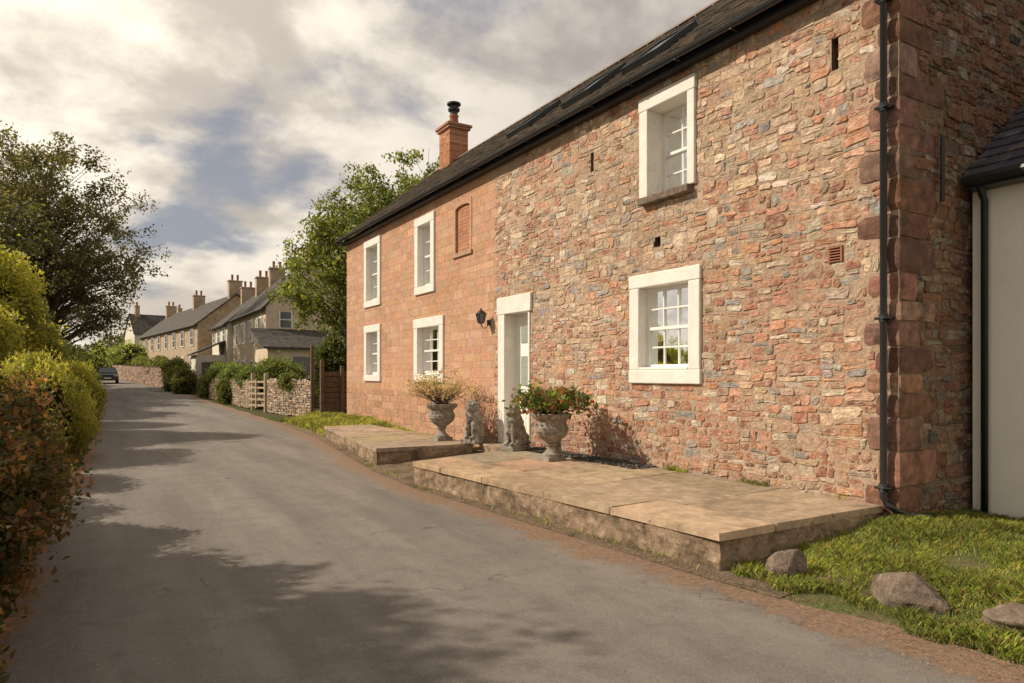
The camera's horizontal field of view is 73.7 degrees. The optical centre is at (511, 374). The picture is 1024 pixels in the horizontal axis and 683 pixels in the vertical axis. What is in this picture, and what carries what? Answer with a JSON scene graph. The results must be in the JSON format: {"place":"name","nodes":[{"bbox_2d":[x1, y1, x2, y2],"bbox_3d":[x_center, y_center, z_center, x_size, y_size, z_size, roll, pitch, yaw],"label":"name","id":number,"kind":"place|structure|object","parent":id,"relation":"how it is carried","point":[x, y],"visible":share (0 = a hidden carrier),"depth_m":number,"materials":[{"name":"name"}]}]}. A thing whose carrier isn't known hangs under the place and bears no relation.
{"place":"outdoors","nodes":[
{"label":"outdoors","id":0,"kind":"place"},
{"bbox_2d":[0,388,336,620],"bbox_3d":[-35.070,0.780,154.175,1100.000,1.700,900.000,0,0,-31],"label":"ground","id":1,"kind":"structure","parent":0,"point":[261,413],"depth_m":27.02,"materials":[{"name":"brown soil"}]},
{"bbox_2d":[3,385,66,447],"bbox_3d":[-7.543,0.829,9.980,1.810,1.617,2.730,0,0,-31],"label":"golden conifer","id":2,"kind":"object","parent":1,"relation":"on","point":[54,427],"visible":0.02,"depth_m":10.06,"materials":[{"name":"yellow plant"}]},
{"bbox_2d":[0,234,71,371],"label":"tall shrub","id":3,"kind":"object","parent":1,"relation":"on","point":[30,329],"visible":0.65,"depth_m":17.59,"materials":[{"name":"green plant"}]},
{"bbox_2d":[0,190,73,296],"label":"broadleaf tree","id":4,"kind":"object","parent":1,"relation":"on","point":[13,233],"visible":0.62,"depth_m":42.46,"materials":[{"name":"green plant"}]},
{"bbox_2d":[16,267,57,335],"bbox_3d":[-22.112,-1.788,29.829,4.221,6.922,17.578,0,0,-36],"label":"bush","id":5,"kind":"object","parent":1,"relation":"on","point":[46,317],"visible":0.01,"depth_m":32.94,"materials":[{"name":"green plant"}]},
{"bbox_2d":[0,344,100,682],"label":"flowering bush","id":6,"kind":"object","parent":1,"relation":"on","point":[31,457],"visible":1,"depth_m":4.63,"materials":[{"name":"green plant"}]},
{"bbox_2d":[0,345,103,453],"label":"golden conifer","id":7,"kind":"object","parent":1,"relation":"on","point":[80,415],"visible":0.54,"depth_m":12.61,"materials":[{"name":"yellow plant"}]},
{"bbox_2d":[48,370,96,435],"bbox_3d":[-10.643,0.727,15.657,1.943,1.812,2.856,0,0,-31],"label":"golden conifer","id":8,"kind":"object","parent":1,"relation":"on","point":[77,380],"visible":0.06,"depth_m":15.85,"materials":[{"name":"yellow plant"}]},
{"bbox_2d":[53,420,98,489],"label":"grass","id":9,"kind":"structure","parent":1,"relation":"on","point":[76,454],"depth_m":12.37,"materials":[{"name":"green plant"}]},
{"bbox_2d":[45,354,112,428],"bbox_3d":[-12.340,0.510,18.893,2.252,2.255,3.693,0,0,-31],"label":"golden conifer","id":10,"kind":"object","parent":1,"relation":"on","point":[89,379],"visible":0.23,"depth_m":18.96,"materials":[{"name":"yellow plant"}]},
{"bbox_2d":[56,336,104,382],"bbox_3d":[-23.426,-0.428,34.961,4.532,4.212,27.938,0,0,-31],"label":"bush","id":11,"kind":"object","parent":1,"relation":"on","point":[78,352],"visible":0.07,"depth_m":31.22,"materials":[{"name":"green plant"}]},
{"bbox_2d":[0,120,175,351],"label":"broadleaf tree","id":12,"kind":"object","parent":1,"relation":"on","point":[79,263],"visible":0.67,"depth_m":48.93,"materials":[{"name":"green plant"}]},
{"bbox_2d":[80,372,107,421],"bbox_3d":[-14.176,0.639,22.052,1.961,2.003,3.910,0,0,-31],"label":"golden conifer","id":13,"kind":"object","parent":1,"relation":"on","point":[99,402],"depth_m":22.10,"materials":[{"name":"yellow plant"}]},
{"bbox_2d":[77,332,124,351],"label":"woodland","id":14,"kind":"object","parent":1,"relation":"on","point":[114,343],"depth_m":122.95,"materials":[{"name":"green plant"}]},
{"bbox_2d":[86,338,147,372],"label":"bush","id":15,"kind":"object","parent":1,"relation":"on","point":[126,353],"visible":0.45,"depth_m":83.68,"materials":[{"name":"green plant"}]},
{"bbox_2d":[112,364,176,386],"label":"boundary wall","id":16,"kind":"structure","parent":1,"relation":"on","point":[133,373],"depth_m":63.38,"materials":[{"name":"stone"}]},
{"bbox_2d":[123,302,182,347],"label":"terraced house","id":17,"kind":"structure","parent":1,"relation":"on","point":[147,322],"depth_m":103.56,"materials":[{"name":"grey stone"}]},
{"bbox_2d":[128,354,191,375],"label":"bush","id":18,"kind":"object","parent":1,"relation":"on","point":[165,363],"visible":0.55,"depth_m":59.71,"materials":[{"name":"green plant"}]},
{"bbox_2d":[160,365,198,393],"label":"bush","id":19,"kind":"object","parent":1,"relation":"on","point":[180,380],"visible":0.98,"depth_m":44.04,"materials":[{"name":"green plant"}]},
{"bbox_2d":[137,275,242,367],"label":"terraced house","id":20,"kind":"structure","parent":1,"relation":"on","point":[174,333],"depth_m":68.57,"materials":[{"name":"brown stone"}]},
{"bbox_2d":[145,339,147,351],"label":"window","id":21,"kind":"structure","parent":20,"relation":"in","point":[146,340],"depth_m":83.86,"materials":[{"name":"white glass"}]},
{"bbox_2d":[151,338,153,351],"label":"window","id":22,"kind":"structure","parent":20,"relation":"in","point":[152,339],"depth_m":80.75,"materials":[{"name":"white glass"}]},
{"bbox_2d":[158,336,159,350],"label":"window","id":23,"kind":"structure","parent":20,"relation":"in","point":[158,336],"depth_m":77.55,"materials":[{"name":"white glass"}]},
{"bbox_2d":[165,334,167,349],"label":"window","id":24,"kind":"structure","parent":20,"relation":"in","point":[166,336],"depth_m":74.30,"materials":[{"name":"white glass"}]},
{"bbox_2d":[172,333,175,348],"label":"window","id":25,"kind":"structure","parent":20,"relation":"in","point":[173,334],"depth_m":71.24,"materials":[{"name":"white glass"}]},
{"bbox_2d":[181,331,183,346],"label":"window","id":26,"kind":"structure","parent":20,"relation":"in","point":[182,332],"depth_m":68.03,"materials":[{"name":"white glass"}]},
{"bbox_2d":[190,328,193,345],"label":"window","id":27,"kind":"structure","parent":20,"relation":"in","point":[191,330],"depth_m":64.69,"materials":[{"name":"white glass"}]},
{"bbox_2d":[196,374,232,403],"bbox_3d":[-16.253,0.686,37.411,1.244,1.698,9.638,0,0,-31],"label":"bush","id":28,"kind":"object","parent":1,"relation":"on","point":[223,390],"visible":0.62,"depth_m":34.39,"materials":[{"name":"green plant"}]},
{"bbox_2d":[187,270,268,381],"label":"terraced house","id":29,"kind":"structure","parent":1,"relation":"on","point":[222,340],"depth_m":57.23,"materials":[{"name":"brown stone"}]},
{"bbox_2d":[202,362,213,374],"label":"window","id":30,"kind":"structure","parent":29,"relation":"in","point":[205,365],"depth_m":55.48,"materials":[{"name":"grey glass"}]},
{"bbox_2d":[217,329,219,341],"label":"window","id":31,"kind":"structure","parent":29,"relation":"in","point":[218,330],"depth_m":59.25,"materials":[{"name":"white glass"}]},
{"bbox_2d":[222,327,225,340],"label":"window","id":32,"kind":"structure","parent":29,"relation":"in","point":[224,328],"depth_m":56.48,"materials":[{"name":"white glass"}]},
{"bbox_2d":[198,374,259,408],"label":"boundary wall","id":33,"kind":"structure","parent":1,"relation":"on","point":[239,397],"depth_m":32.53,"materials":[{"name":"stone"}]},
{"bbox_2d":[204,360,263,389],"bbox_3d":[-14.781,0.050,36.221,2.146,1.848,12.777,0,0,-31],"label":"hedge","id":34,"kind":"object","parent":1,"relation":"on","point":[237,372],"visible":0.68,"depth_m":34.39,"materials":[{"name":"green plant"}]},
{"bbox_2d":[247,373,267,412],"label":"wooden gate","id":35,"kind":"structure","parent":1,"relation":"on","point":[253,392],"depth_m":29.12,"materials":[{"name":"beige wood"}]},
{"bbox_2d":[248,351,309,397],"bbox_3d":[-11.952,0.049,35.060,4.124,2.735,10.214,0,0,-31],"label":"bush","id":36,"kind":"object","parent":1,"relation":"on","point":[276,367],"visible":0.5,"depth_m":31.59,"materials":[{"name":"green plant"}]},
{"bbox_2d":[228,243,345,396],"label":"terraced house","id":37,"kind":"structure","parent":1,"relation":"on","point":[261,327],"depth_m":45.38,"materials":[{"name":"brown stone"}]},
{"bbox_2d":[235,324,238,345],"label":"window","id":38,"kind":"structure","parent":37,"relation":"in","point":[236,326],"depth_m":53.70,"materials":[{"name":"white glass"}]},
{"bbox_2d":[242,322,245,343],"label":"window","id":39,"kind":"structure","parent":37,"relation":"in","point":[244,323],"depth_m":50.99,"materials":[{"name":"white glass"}]},
{"bbox_2d":[249,319,253,342],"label":"window","id":40,"kind":"structure","parent":37,"relation":"in","point":[251,322],"depth_m":48.61,"materials":[{"name":"white glass"}]},
{"bbox_2d":[258,316,262,327],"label":"window","id":41,"kind":"structure","parent":37,"relation":"in","point":[260,319],"depth_m":45.97,"materials":[{"name":"white glass"}]},
{"bbox_2d":[279,311,291,328],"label":"window","id":42,"kind":"structure","parent":37,"relation":"in","point":[284,317],"depth_m":45.25,"materials":[{"name":"white glass"}]},
{"bbox_2d":[293,357,309,374],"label":"window","id":43,"kind":"structure","parent":37,"relation":"in","point":[302,360],"depth_m":41.93,"materials":[{"name":"grey glass"}]},
{"bbox_2d":[266,378,319,416],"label":"boundary wall","id":44,"kind":"structure","parent":1,"relation":"on","point":[295,401],"depth_m":26.51,"materials":[{"name":"stone"}]},
{"bbox_2d":[273,370,302,392],"bbox_3d":[-8.918,0.268,27.281,1.076,0.908,2.959,0,0,-31],"label":"bush","id":45,"kind":"object","parent":44,"relation":"on","point":[284,382],"visible":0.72,"depth_m":26.73,"materials":[{"name":"green plant"}]},
{"bbox_2d":[262,183,379,402],"bbox_3d":[-7.066,-3.096,29.019,6.646,9.803,5.700,0,0,-31],"label":"broadleaf tree","id":46,"kind":"object","parent":1,"relation":"on","point":[308,308],"visible":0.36,"depth_m":28.25,"materials":[{"name":"green plant"}]},
{"bbox_2d":[306,322,346,408],"bbox_3d":[-6.077,-0.153,25.476,2.227,3.561,3.556,0,0,33],"label":"bush","id":47,"kind":"object","parent":1,"relation":"on","point":[331,352],"visible":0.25,"depth_m":24.37,"materials":[{"name":"green plant"}]},
{"bbox_2d":[310,345,346,413],"bbox_3d":[-5.881,0.300,22.972,1.580,2.600,0.820,0,0,-31],"label":"timber fence","id":48,"kind":"object","parent":1,"relation":"on","point":[338,384],"visible":0.44,"depth_m":22.65,"materials":[{"name":"brown wood"}]},
{"bbox_2d":[308,147,438,291],"bbox_3d":[-4.893,-4.014,29.602,8.069,11.681,7.631,0,0,-31],"label":"broadleaf tree","id":49,"kind":"object","parent":1,"relation":"on","point":[381,193],"visible":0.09,"depth_m":28.05,"materials":[{"name":"green plant"}]},
{"bbox_2d":[324,424,473,464],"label":"stone platform","id":50,"kind":"structure","parent":1,"relation":"on","point":[378,445],"depth_m":13.10,"materials":[{"name":"beige stone"}]},
{"bbox_2d":[403,365,476,440],"bbox_3d":[-1.416,0.541,13.660,1.431,1.517,1.628,0,0,2],"label":"urn planter","id":51,"kind":"object","parent":50,"relation":"on","point":[441,415],"visible":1,"depth_m":13.43,"materials":[{"name":"stone"}]},
{"bbox_2d":[460,400,487,444],"bbox_3d":[-0.716,0.904,13.091,0.379,0.838,0.505,0,0,32],"label":"stone statue","id":52,"kind":"object","parent":50,"relation":"on","point":[474,433],"visible":1,"depth_m":12.94,"materials":[{"name":"grey stone"}]},
{"bbox_2d":[413,447,882,570],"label":"stone platform","id":53,"kind":"structure","parent":1,"relation":"on","point":[720,524],"depth_m":6.94,"materials":[{"name":"beige stone"}]},
{"bbox_2d":[500,403,531,451],"bbox_3d":[0.080,0.888,11.571,0.486,0.820,0.370,0,0,-44],"label":"stone statue","id":54,"kind":"object","parent":53,"relation":"on","point":[517,437],"visible":0.92,"depth_m":11.44,"materials":[{"name":"grey stone"}]},
{"bbox_2d":[501,378,601,461],"bbox_3d":[0.569,0.654,10.210,1.375,1.242,1.353,0,0,30],"label":"urn planter","id":55,"kind":"object","parent":53,"relation":"on","point":[551,427],"visible":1,"depth_m":10.01,"materials":[{"name":"stone"}]},
{"bbox_2d":[335,0,1023,517],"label":"stone house","id":56,"kind":"structure","parent":1,"relation":"on","point":[727,238],"depth_m":8.31,"materials":[{"name":"stone"}]},
{"bbox_2d":[364,235,380,307],"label":"window","id":57,"kind":"structure","parent":56,"relation":"in","point":[372,247],"depth_m":19.55,"materials":[{"name":"white glass"}]},
{"bbox_2d":[364,324,380,380],"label":"window","id":58,"kind":"structure","parent":56,"relation":"in","point":[372,333],"depth_m":19.52,"materials":[{"name":"white glass"}]},
{"bbox_2d":[414,211,435,295],"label":"window","id":59,"kind":"structure","parent":56,"relation":"in","point":[424,226],"depth_m":16.40,"materials":[{"name":"white glass"}]},
{"bbox_2d":[413,315,444,382],"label":"window","id":60,"kind":"structure","parent":56,"relation":"in","point":[429,331],"depth_m":16.17,"materials":[{"name":"white glass"}]},
{"bbox_2d":[452,196,472,258],"bbox_3d":[-1.005,-3.110,14.497,0.176,1.180,0.890,0,0,-31],"label":"blocked window","id":61,"kind":"structure","parent":56,"relation":"in","point":[462,209],"depth_m":14.53,"materials":[{"name":"orange brick"}]},
{"bbox_2d":[476,308,489,327],"bbox_3d":[-0.556,-1.110,13.406,0.292,0.396,0.173,0,0,-31],"label":"wall lantern","id":62,"kind":"object","parent":56,"relation":"attached to","point":[480,315],"depth_m":13.35,"materials":[{"name":"black metal"}]},
{"bbox_2d":[497,292,532,445],"bbox_3d":[0.162,-0.085,12.731,0.354,2.770,1.200,0,0,-31],"label":"door","id":63,"kind":"structure","parent":56,"relation":"in","point":[513,312],"depth_m":12.94,"materials":[{"name":"paint"}]},
{"bbox_2d":[629,264,701,383],"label":"window","id":64,"kind":"structure","parent":56,"relation":"in","point":[665,307],"depth_m":9.42,"materials":[{"name":"white glass"}]},
{"bbox_2d":[637,73,696,206],"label":"window","id":65,"kind":"structure","parent":56,"relation":"in","point":[667,116],"depth_m":9.53,"materials":[{"name":"white glass"}]},
{"bbox_2d":[961,103,1023,518],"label":"white outbuilding","id":66,"kind":"structure","parent":1,"relation":"on","point":[992,177],"depth_m":7.00,"materials":[{"name":"paint"}]},
{"bbox_2d":[0,0,715,348],"label":"sky","id":67,"kind":"structure","parent":0,"point":[231,116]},
{"bbox_2d":[0,378,1023,682],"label":"road","id":68,"kind":"structure","parent":0,"point":[234,546],"depth_m":4.92,"materials":[{"name":"grey asphalt"}]},
{"bbox_2d":[97,367,118,382],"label":"parked car","id":69,"kind":"object","parent":68,"relation":"on","point":[111,374],"visible":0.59,"depth_m":60.90,"materials":[{"name":"paint"}]},
{"bbox_2d":[1,423,1023,682],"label":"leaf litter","id":70,"kind":"object","parent":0,"point":[639,575],"visible":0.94,"depth_m":4.94,"materials":[{"name":"brown plant"}]},
{"bbox_2d":[276,415,865,597],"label":"verge","id":71,"kind":"structure","parent":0,"point":[402,469],"depth_m":6.92,"materials":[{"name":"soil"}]},
{"bbox_2d":[278,410,433,447],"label":"grass","id":72,"kind":"structure","parent":71,"relation":"on","point":[317,422],"depth_m":19.53,"materials":[{"name":"green plant"}]},
{"bbox_2d":[765,549,807,578],"bbox_3d":[2.139,1.468,5.342,0.326,0.224,0.256,0,0,-31],"label":"boulder","id":73,"kind":"object","parent":71,"relation":"on","point":[789,562],"visible":0.74,"depth_m":5.27,"materials":[{"name":"grey stone"}]},
{"bbox_2d":[662,464,847,498],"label":"grass","id":74,"kind":"structure","parent":0,"point":[676,469],"depth_m":8.04,"materials":[{"name":"green plant"}]},
{"bbox_2d":[730,507,1023,664],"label":"lawn","id":75,"kind":"structure","parent":0,"point":[836,602],"depth_m":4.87,"materials":[{"name":"green plant"}]},
{"bbox_2d":[871,572,950,613],"bbox_3d":[2.700,1.461,4.665,0.296,0.229,0.523,0,0,-31],"label":"boulder","id":76,"kind":"object","parent":75,"relation":"on","point":[899,589],"visible":0.91,"depth_m":4.60,"materials":[{"name":"grey stone"}]},
{"bbox_2d":[980,602,1023,630],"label":"boulder","id":77,"kind":"object","parent":75,"relation":"on","point":[1010,615],"visible":0.91,"depth_m":4.20,"materials":[{"name":"grey stone"}]},
{"label":"gravel","id":78,"kind":"structure","parent":0,"visible":0},
{"bbox_2d":[528,447,656,468],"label":"gravel","id":79,"kind":"structure","parent":78,"relation":"on","point":[602,460],"depth_m":10.11,"materials":[{"name":"grey gravel"}]}
]}

